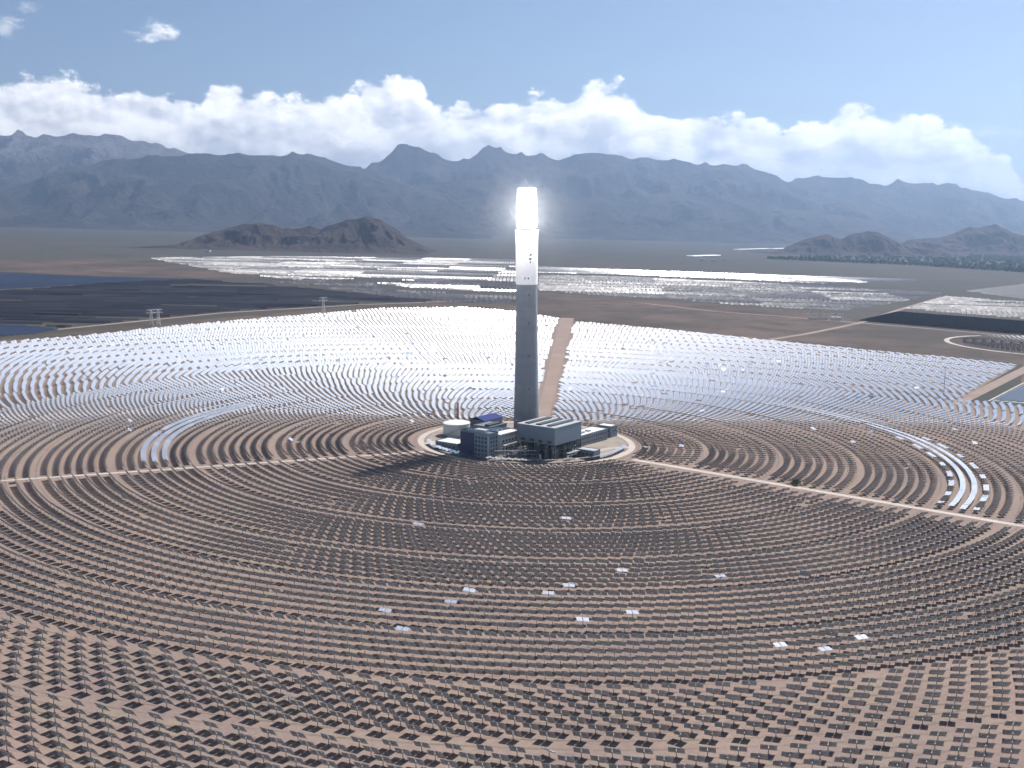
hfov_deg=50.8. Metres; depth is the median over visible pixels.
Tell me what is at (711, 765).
heliostat
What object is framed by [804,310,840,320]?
substation
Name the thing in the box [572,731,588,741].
heliostat
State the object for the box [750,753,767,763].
heliostat
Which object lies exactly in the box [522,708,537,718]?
heliostat
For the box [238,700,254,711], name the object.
heliostat
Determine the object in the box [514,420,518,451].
lattice mast
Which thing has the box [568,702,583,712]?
heliostat
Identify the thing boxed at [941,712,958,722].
heliostat
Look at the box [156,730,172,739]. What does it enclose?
heliostat
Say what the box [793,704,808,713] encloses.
heliostat
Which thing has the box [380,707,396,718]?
heliostat
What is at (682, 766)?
heliostat
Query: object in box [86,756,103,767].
heliostat
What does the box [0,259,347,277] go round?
brown field
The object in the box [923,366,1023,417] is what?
dirt road
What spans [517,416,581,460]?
steam generator hall
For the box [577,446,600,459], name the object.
transformer house
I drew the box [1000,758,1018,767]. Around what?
heliostat
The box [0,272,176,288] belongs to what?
solar panel rows
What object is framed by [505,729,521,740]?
heliostat
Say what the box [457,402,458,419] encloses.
chimney
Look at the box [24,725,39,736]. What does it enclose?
heliostat
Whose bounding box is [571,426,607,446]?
annex building
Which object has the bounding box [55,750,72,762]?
heliostat
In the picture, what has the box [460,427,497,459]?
control building
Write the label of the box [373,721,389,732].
heliostat
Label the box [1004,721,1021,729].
heliostat
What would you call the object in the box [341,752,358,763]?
heliostat
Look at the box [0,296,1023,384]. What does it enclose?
perimeter road
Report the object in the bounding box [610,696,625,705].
heliostat
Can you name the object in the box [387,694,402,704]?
heliostat
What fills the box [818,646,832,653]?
heliostat
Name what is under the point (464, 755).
heliostat
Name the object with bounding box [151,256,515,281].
solar panel rows
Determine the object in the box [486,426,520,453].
turbine hall
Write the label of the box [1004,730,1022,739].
heliostat
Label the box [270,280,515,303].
solar panel rows
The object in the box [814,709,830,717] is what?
heliostat
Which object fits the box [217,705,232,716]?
heliostat
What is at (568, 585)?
heliostat
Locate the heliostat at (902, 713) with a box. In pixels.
[891,710,908,718]
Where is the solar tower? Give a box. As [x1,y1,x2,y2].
[514,188,538,443]
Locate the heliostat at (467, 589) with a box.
[463,587,475,593]
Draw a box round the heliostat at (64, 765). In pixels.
[59,762,72,767]
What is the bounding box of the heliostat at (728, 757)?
[719,754,736,764]
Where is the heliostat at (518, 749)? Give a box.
[508,745,525,756]
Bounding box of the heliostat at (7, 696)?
[0,692,13,702]
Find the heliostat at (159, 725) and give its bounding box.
[151,721,166,730]
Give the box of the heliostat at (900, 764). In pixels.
[888,761,906,767]
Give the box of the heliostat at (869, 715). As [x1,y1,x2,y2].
[864,713,880,721]
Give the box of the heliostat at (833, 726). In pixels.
[828,723,844,733]
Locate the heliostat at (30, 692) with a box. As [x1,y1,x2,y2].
[23,688,36,698]
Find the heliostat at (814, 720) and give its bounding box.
[806,717,822,727]
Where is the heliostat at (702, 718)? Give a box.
[695,715,710,725]
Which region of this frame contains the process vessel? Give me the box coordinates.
[517,446,521,456]
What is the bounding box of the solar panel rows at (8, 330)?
[0,324,57,335]
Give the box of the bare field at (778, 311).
[537,292,855,320]
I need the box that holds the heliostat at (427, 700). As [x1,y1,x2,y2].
[417,696,432,706]
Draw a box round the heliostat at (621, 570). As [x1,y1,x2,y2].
[616,568,627,571]
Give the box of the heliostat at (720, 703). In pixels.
[716,701,730,710]
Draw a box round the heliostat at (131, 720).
[124,716,139,726]
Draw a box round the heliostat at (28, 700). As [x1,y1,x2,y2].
[23,697,38,707]
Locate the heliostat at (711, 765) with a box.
[708,762,725,767]
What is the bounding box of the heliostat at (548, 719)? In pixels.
[538,715,554,725]
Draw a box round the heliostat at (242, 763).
[231,758,247,767]
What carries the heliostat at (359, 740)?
on the heliostat field ground at (534, 742)
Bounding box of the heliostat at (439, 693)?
[434,690,449,700]
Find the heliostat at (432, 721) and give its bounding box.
[424,717,440,728]
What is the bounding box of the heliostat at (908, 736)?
[902,734,919,743]
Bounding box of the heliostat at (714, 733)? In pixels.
[704,730,720,740]
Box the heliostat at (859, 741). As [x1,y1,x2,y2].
[848,738,865,748]
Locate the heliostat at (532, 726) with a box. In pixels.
[522,722,538,732]
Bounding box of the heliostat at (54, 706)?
[47,702,60,712]
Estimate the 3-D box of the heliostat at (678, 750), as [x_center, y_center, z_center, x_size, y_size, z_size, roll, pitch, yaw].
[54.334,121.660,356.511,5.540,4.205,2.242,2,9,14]
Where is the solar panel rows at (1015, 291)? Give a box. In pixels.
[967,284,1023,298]
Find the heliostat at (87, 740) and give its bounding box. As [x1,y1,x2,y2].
[79,735,95,746]
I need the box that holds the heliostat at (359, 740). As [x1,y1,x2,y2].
[351,736,367,747]
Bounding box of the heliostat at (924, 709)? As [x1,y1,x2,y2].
[918,707,935,715]
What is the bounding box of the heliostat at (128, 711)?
[121,707,136,717]
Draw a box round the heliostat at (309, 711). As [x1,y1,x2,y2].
[299,707,314,718]
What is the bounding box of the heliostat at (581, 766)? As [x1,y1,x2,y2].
[575,763,591,767]
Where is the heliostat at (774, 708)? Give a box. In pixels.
[764,705,779,715]
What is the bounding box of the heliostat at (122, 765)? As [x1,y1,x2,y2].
[116,761,131,767]
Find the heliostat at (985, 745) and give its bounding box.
[976,742,994,752]
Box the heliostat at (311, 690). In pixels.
[301,686,316,696]
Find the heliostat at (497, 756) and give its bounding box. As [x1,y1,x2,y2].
[491,753,508,764]
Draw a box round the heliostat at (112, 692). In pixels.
[105,687,119,698]
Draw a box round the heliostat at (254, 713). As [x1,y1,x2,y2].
[246,709,262,720]
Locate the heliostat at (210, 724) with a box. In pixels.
[202,720,217,731]
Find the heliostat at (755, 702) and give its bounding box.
[744,699,759,709]
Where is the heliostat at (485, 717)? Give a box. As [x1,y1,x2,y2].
[474,713,490,723]
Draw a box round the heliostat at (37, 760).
[29,756,46,767]
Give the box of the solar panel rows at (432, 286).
[377,282,515,291]
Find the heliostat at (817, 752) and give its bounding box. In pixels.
[811,749,828,759]
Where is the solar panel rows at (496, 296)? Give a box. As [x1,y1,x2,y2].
[397,290,515,298]
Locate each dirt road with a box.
[539,318,573,416]
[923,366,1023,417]
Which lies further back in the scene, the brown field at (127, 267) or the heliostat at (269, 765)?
the brown field at (127, 267)
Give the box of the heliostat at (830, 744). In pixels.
[819,741,836,751]
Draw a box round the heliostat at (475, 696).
[464,692,479,702]
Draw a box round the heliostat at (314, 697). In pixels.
[309,694,325,704]
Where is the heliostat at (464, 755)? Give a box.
[458,751,476,763]
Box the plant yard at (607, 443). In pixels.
[427,423,625,463]
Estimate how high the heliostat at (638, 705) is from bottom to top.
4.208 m
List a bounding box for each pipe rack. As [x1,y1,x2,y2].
[494,450,536,459]
[503,442,518,453]
[566,450,579,460]
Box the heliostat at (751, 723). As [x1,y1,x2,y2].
[746,720,762,730]
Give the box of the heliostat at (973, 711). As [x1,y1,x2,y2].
[968,709,984,718]
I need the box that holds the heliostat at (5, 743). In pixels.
[0,740,14,751]
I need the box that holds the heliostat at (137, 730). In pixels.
[127,725,143,736]
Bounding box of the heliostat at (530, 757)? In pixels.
[524,754,541,765]
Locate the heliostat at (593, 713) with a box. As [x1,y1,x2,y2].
[583,709,599,719]
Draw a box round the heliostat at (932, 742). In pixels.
[926,740,944,748]
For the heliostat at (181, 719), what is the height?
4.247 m
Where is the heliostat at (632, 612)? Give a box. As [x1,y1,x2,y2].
[626,610,638,616]
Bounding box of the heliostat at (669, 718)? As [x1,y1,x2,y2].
[664,716,680,726]
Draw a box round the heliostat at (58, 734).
[50,730,65,741]
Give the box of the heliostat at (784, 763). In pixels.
[773,760,790,767]
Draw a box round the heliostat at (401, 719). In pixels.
[392,715,408,726]
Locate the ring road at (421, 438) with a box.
[418,421,634,465]
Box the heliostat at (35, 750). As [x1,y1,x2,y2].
[27,745,43,757]
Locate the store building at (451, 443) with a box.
[435,437,459,450]
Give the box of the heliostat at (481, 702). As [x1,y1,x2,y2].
[476,699,492,709]
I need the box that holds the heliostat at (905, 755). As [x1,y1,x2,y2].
[894,752,912,761]
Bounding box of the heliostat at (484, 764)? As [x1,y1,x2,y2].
[473,760,491,767]
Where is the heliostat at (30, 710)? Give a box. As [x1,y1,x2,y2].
[22,705,38,717]
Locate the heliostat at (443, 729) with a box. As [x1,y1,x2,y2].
[438,726,454,736]
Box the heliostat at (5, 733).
[0,730,12,740]
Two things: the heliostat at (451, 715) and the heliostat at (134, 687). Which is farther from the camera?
the heliostat at (134, 687)
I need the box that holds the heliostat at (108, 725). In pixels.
[100,721,115,732]
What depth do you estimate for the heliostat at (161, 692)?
389.67 m
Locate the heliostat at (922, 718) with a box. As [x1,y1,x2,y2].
[914,715,931,725]
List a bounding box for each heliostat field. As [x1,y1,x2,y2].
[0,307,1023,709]
[963,335,1023,350]
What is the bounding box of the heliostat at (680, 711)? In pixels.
[675,708,690,718]
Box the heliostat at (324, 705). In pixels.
[319,702,335,713]
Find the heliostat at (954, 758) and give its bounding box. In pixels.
[946,755,965,765]
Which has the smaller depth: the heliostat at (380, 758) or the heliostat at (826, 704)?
the heliostat at (380, 758)
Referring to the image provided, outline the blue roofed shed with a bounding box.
[469,413,502,427]
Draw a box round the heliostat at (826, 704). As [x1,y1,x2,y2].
[821,702,836,709]
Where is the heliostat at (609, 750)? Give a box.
[604,747,620,758]
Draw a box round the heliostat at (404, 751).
[394,747,411,759]
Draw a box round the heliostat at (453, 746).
[444,742,461,754]
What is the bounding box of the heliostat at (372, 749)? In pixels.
[362,745,379,756]
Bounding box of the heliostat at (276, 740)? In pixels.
[268,736,285,748]
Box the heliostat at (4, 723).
[0,720,12,730]
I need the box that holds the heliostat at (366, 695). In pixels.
[359,692,373,702]
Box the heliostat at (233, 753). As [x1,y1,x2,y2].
[223,748,240,760]
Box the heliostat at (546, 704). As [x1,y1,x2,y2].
[537,701,552,711]
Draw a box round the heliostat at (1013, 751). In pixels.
[1002,748,1020,758]
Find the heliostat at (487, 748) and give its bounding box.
[476,744,493,755]
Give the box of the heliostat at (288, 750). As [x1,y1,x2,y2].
[277,746,294,757]
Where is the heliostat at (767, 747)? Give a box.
[760,744,776,754]
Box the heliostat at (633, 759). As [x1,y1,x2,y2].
[623,755,640,766]
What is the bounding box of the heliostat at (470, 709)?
[460,705,476,715]
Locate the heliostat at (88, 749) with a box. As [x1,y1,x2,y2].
[82,746,98,757]
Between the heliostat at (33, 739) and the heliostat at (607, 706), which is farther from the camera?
the heliostat at (607, 706)
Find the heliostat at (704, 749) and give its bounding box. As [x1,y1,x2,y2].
[699,746,715,757]
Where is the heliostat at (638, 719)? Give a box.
[633,716,649,726]
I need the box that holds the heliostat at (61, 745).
[53,740,69,752]
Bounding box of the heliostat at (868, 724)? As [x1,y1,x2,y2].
[858,721,875,731]
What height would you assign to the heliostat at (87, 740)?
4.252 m
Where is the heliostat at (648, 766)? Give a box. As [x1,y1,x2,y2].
[642,764,658,767]
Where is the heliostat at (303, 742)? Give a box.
[299,739,315,751]
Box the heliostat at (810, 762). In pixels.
[803,759,821,767]
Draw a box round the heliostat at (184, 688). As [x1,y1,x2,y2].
[177,684,191,692]
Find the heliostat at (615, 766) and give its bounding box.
[608,763,625,767]
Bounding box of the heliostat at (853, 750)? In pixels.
[842,747,859,757]
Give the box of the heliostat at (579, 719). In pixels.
[569,715,585,726]
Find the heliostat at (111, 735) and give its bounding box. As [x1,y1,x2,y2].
[103,730,119,741]
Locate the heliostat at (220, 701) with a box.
[209,696,225,707]
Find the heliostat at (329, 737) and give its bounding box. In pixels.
[320,733,336,744]
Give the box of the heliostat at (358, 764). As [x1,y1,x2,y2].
[353,761,369,767]
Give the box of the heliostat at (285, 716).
[276,712,292,723]
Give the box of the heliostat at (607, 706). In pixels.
[598,702,613,712]
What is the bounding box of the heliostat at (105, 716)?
[97,712,112,722]
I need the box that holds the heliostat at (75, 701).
[70,698,83,707]
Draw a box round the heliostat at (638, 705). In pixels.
[628,702,643,712]
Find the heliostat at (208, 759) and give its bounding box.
[199,754,216,766]
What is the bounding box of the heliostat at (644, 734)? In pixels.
[639,731,655,741]
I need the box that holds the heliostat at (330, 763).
[320,759,337,767]
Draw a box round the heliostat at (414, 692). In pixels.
[405,689,420,698]
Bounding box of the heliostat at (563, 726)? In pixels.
[555,723,571,733]
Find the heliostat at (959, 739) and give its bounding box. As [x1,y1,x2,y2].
[953,736,971,745]
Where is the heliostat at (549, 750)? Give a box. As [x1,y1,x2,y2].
[541,747,557,757]
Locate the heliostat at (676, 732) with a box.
[672,729,688,741]
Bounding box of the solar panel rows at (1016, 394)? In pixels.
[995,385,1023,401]
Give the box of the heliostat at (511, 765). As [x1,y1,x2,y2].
[508,762,524,767]
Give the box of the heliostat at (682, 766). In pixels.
[676,763,692,767]
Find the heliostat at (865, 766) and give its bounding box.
[858,764,876,767]
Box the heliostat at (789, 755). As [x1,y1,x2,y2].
[781,751,798,761]
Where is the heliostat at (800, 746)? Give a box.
[790,742,807,753]
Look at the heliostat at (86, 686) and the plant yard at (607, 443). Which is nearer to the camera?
the heliostat at (86, 686)
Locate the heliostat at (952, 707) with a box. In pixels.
[944,704,961,712]
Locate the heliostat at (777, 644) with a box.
[773,642,787,646]
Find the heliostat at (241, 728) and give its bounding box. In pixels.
[230,723,246,735]
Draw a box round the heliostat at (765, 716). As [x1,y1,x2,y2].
[756,713,771,722]
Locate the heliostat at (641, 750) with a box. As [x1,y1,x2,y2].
[636,747,652,758]
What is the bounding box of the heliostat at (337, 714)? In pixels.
[329,710,344,721]
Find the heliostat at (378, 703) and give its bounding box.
[368,699,384,710]
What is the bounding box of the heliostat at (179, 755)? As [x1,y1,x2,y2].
[168,750,184,762]
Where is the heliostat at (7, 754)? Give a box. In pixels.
[0,750,15,762]
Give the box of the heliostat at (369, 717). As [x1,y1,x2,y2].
[361,713,377,724]
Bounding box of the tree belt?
[767,253,1023,271]
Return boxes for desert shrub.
[792,479,800,485]
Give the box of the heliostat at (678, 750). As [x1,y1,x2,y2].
[668,747,684,757]
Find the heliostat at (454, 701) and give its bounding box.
[447,698,462,708]
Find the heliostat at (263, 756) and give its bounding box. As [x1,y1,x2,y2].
[255,752,272,764]
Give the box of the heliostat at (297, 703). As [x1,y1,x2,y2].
[289,699,304,710]
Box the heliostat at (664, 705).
[657,702,672,712]
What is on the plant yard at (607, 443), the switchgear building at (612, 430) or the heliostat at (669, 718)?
the switchgear building at (612, 430)
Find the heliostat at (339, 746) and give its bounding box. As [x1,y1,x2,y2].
[330,742,347,754]
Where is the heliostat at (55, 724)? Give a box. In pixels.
[48,720,63,731]
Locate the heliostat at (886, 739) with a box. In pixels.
[875,736,893,746]
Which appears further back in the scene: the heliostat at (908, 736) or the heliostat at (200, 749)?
the heliostat at (908, 736)
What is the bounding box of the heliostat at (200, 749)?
[192,744,208,756]
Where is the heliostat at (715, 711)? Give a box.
[706,708,721,718]
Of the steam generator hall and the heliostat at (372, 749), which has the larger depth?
the steam generator hall
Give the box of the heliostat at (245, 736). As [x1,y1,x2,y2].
[237,732,254,744]
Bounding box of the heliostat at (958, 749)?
[949,746,967,755]
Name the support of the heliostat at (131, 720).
on the heliostat field ground at (534, 742)
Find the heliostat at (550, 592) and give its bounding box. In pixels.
[542,590,554,597]
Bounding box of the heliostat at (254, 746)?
[246,742,263,754]
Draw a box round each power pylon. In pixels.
[147,309,154,325]
[153,309,162,324]
[319,297,327,312]
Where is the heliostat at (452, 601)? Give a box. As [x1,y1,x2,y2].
[444,599,456,604]
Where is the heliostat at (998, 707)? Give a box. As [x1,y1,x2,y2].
[992,705,1009,714]
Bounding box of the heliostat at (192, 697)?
[181,692,197,703]
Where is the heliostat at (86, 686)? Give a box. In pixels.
[79,682,93,693]
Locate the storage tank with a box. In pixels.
[443,419,469,437]
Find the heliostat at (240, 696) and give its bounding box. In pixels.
[231,692,246,703]
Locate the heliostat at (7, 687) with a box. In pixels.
[0,683,13,693]
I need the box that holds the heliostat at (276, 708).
[268,704,284,715]
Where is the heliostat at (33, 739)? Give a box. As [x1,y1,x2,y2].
[25,734,41,746]
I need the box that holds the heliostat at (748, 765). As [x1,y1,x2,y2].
[740,762,757,767]
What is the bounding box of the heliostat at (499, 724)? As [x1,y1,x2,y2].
[490,721,505,731]
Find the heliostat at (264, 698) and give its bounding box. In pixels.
[260,695,275,706]
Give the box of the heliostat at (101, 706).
[94,702,109,712]
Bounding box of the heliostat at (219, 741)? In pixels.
[215,738,231,750]
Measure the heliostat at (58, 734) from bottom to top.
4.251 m
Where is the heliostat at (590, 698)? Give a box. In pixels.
[581,695,596,705]
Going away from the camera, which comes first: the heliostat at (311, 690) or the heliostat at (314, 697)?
the heliostat at (314, 697)
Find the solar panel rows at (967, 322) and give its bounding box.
[861,311,1023,333]
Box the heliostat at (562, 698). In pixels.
[551,695,566,705]
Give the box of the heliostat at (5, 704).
[0,701,13,711]
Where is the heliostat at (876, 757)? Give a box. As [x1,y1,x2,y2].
[864,754,882,764]
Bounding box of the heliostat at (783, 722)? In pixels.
[777,719,793,729]
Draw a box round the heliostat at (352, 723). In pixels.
[341,719,357,729]
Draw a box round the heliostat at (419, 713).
[411,709,427,720]
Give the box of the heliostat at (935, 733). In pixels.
[929,731,946,740]
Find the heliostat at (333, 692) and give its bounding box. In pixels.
[329,689,344,699]
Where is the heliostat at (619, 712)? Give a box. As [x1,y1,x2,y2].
[614,709,630,719]
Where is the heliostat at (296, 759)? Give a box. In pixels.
[287,755,304,767]
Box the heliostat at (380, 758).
[374,755,391,766]
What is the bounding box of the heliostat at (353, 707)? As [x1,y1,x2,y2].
[349,705,364,715]
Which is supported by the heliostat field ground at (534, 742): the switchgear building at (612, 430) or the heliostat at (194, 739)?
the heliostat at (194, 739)
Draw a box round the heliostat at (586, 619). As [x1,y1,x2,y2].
[576,617,588,624]
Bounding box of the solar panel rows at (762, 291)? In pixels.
[538,275,940,310]
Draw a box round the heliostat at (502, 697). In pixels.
[492,693,507,703]
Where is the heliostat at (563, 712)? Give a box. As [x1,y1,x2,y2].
[553,708,569,719]
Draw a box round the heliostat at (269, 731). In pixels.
[260,727,275,738]
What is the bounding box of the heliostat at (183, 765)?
[174,760,190,767]
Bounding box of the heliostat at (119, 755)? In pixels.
[111,751,128,762]
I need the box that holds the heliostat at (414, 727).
[405,723,421,734]
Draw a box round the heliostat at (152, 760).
[143,755,160,767]
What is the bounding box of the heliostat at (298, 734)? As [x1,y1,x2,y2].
[289,730,306,741]
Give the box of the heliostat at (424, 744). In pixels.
[413,740,430,752]
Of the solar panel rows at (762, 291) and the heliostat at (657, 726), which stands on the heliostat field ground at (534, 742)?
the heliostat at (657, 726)
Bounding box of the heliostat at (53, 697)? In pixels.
[46,693,59,703]
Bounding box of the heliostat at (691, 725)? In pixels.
[684,723,699,733]
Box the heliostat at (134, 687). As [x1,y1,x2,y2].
[127,683,142,693]
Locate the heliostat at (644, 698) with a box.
[639,695,654,705]
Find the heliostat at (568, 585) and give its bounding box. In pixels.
[563,583,574,590]
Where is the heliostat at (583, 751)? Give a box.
[573,747,589,758]
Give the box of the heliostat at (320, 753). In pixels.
[309,749,326,760]
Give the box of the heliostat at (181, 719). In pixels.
[174,716,189,725]
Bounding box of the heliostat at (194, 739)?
[185,734,202,744]
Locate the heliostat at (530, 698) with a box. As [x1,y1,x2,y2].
[522,694,537,704]
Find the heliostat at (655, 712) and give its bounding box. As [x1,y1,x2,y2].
[646,709,661,719]
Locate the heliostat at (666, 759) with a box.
[655,755,672,766]
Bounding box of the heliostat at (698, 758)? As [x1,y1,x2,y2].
[687,755,704,765]
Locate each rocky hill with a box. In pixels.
[130,216,435,254]
[752,231,983,259]
[903,224,1023,255]
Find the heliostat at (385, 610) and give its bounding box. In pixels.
[378,607,391,615]
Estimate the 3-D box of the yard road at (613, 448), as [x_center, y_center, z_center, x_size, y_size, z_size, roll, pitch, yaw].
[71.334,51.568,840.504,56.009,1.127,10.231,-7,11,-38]
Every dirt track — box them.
[58,299,496,329]
[636,302,1019,336]
[770,297,939,339]
[944,335,1019,353]
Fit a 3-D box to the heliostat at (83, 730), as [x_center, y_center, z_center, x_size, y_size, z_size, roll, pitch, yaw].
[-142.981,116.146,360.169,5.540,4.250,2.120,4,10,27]
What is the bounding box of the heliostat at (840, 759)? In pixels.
[834,757,852,767]
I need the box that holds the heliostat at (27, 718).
[23,715,37,726]
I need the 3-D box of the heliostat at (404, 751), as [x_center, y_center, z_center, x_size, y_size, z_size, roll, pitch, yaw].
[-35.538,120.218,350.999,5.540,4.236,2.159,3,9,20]
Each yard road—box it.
[598,452,625,460]
[600,446,631,450]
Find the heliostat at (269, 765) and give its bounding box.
[264,762,280,767]
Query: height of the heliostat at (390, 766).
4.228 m
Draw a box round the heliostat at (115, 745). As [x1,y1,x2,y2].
[108,741,123,752]
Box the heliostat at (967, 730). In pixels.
[955,728,973,737]
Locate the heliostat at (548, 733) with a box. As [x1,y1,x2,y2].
[538,730,554,741]
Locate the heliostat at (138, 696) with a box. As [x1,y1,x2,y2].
[131,692,146,703]
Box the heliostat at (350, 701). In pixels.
[339,697,354,707]
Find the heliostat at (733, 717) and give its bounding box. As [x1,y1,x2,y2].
[726,714,741,724]
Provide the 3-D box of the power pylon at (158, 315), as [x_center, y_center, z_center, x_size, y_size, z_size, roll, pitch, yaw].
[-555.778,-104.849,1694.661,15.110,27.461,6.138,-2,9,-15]
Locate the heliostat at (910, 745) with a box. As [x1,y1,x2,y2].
[898,743,916,752]
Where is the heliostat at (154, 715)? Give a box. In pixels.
[147,711,162,721]
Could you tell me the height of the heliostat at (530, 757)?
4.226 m
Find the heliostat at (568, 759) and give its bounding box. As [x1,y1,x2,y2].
[557,755,574,766]
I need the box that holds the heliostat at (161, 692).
[154,688,168,697]
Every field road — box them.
[1,451,423,480]
[633,459,1023,526]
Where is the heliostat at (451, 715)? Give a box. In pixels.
[443,711,459,722]
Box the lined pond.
[993,384,1023,402]
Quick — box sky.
[0,0,1023,200]
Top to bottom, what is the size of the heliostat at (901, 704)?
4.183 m
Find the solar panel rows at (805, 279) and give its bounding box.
[538,266,914,283]
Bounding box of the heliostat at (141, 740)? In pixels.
[131,735,148,745]
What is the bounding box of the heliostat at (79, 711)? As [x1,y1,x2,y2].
[71,706,86,717]
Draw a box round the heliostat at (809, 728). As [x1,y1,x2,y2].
[798,725,814,735]
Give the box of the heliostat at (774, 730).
[768,727,784,737]
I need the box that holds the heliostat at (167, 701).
[159,697,173,707]
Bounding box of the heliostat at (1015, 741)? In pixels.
[1003,739,1021,748]
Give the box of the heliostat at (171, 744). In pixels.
[162,740,178,750]
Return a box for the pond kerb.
[988,382,1023,400]
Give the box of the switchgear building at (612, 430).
[597,423,617,437]
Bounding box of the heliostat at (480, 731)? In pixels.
[472,728,488,738]
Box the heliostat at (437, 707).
[429,703,445,714]
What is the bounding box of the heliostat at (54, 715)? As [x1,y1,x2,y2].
[47,711,62,722]
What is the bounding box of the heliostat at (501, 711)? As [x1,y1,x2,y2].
[491,707,506,717]
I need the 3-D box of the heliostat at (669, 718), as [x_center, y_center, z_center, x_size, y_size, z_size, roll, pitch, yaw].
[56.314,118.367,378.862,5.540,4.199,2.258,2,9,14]
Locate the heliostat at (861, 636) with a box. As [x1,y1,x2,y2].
[854,634,868,641]
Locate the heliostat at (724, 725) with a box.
[715,722,730,732]
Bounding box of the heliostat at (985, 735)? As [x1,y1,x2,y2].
[978,733,996,742]
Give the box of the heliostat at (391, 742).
[381,739,398,750]
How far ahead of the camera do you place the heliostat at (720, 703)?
392.06 m
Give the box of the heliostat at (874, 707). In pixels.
[869,705,885,712]
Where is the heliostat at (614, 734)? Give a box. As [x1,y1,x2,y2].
[605,731,621,741]
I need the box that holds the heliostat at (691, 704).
[686,701,701,711]
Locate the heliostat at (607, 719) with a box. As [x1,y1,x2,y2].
[602,716,617,726]
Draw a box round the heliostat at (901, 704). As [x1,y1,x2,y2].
[896,702,912,710]
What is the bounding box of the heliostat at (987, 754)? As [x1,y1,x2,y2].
[974,752,993,761]
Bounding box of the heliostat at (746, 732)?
[736,728,752,739]
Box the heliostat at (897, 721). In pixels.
[886,718,903,728]
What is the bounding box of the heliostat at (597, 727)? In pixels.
[587,723,603,734]
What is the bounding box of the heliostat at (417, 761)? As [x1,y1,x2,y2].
[407,757,424,767]
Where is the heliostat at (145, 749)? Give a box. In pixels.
[137,745,153,756]
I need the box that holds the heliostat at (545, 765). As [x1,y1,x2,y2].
[542,763,558,767]
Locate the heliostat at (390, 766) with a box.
[387,764,402,767]
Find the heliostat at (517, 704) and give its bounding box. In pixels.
[507,700,522,710]
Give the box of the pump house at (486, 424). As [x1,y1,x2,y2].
[473,421,506,428]
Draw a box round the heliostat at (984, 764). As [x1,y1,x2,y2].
[971,762,990,767]
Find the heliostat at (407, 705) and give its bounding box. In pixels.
[399,701,414,712]
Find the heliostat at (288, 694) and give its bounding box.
[281,692,295,701]
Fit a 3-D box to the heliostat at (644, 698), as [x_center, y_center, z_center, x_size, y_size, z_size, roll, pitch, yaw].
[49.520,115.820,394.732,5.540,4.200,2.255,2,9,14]
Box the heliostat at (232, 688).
[225,684,239,694]
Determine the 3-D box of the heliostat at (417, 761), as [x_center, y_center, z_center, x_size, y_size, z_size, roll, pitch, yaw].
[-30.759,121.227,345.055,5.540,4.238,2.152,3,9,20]
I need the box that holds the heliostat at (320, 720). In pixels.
[309,716,325,727]
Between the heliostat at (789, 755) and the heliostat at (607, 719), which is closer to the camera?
the heliostat at (789, 755)
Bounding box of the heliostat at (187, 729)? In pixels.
[180,725,195,736]
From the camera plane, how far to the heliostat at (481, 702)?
387.86 m
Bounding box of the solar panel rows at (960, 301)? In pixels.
[906,296,1023,318]
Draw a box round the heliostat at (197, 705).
[188,701,203,712]
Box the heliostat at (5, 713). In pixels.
[0,710,13,720]
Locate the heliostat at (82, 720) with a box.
[74,716,89,727]
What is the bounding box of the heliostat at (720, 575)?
[714,574,726,578]
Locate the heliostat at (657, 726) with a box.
[652,723,667,733]
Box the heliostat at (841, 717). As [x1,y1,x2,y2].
[836,715,852,724]
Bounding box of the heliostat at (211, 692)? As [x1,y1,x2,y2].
[204,688,218,699]
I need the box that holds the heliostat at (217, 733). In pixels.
[208,729,225,740]
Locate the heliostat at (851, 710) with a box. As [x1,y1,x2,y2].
[842,707,858,715]
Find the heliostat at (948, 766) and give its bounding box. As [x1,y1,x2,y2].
[944,765,962,767]
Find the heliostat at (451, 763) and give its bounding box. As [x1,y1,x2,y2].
[440,759,457,767]
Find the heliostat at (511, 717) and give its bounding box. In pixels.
[506,714,522,725]
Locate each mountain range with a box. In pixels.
[0,130,190,189]
[0,152,494,238]
[353,144,955,239]
[411,177,908,243]
[790,175,1023,236]
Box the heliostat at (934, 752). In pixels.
[922,749,940,758]
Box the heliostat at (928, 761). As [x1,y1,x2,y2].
[917,758,936,767]
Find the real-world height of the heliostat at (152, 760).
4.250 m
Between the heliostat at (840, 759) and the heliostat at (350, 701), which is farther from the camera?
the heliostat at (350, 701)
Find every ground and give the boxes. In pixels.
[0,227,1023,406]
[0,308,1023,767]
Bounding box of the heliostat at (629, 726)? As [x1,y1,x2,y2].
[620,723,635,734]
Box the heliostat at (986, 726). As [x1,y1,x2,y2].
[980,724,998,733]
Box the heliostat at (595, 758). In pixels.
[590,755,607,766]
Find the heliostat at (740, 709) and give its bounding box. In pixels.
[735,706,750,716]
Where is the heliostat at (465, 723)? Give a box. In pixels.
[457,719,473,730]
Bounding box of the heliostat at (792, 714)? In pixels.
[785,711,800,719]
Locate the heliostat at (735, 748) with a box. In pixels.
[730,745,746,756]
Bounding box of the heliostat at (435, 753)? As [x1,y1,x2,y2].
[426,749,443,761]
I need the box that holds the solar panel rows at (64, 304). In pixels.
[0,279,430,327]
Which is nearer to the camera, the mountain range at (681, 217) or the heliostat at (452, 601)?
the heliostat at (452, 601)
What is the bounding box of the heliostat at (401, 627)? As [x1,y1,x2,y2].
[395,626,408,632]
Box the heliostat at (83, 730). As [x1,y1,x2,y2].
[75,725,90,736]
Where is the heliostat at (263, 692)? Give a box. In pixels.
[253,688,267,698]

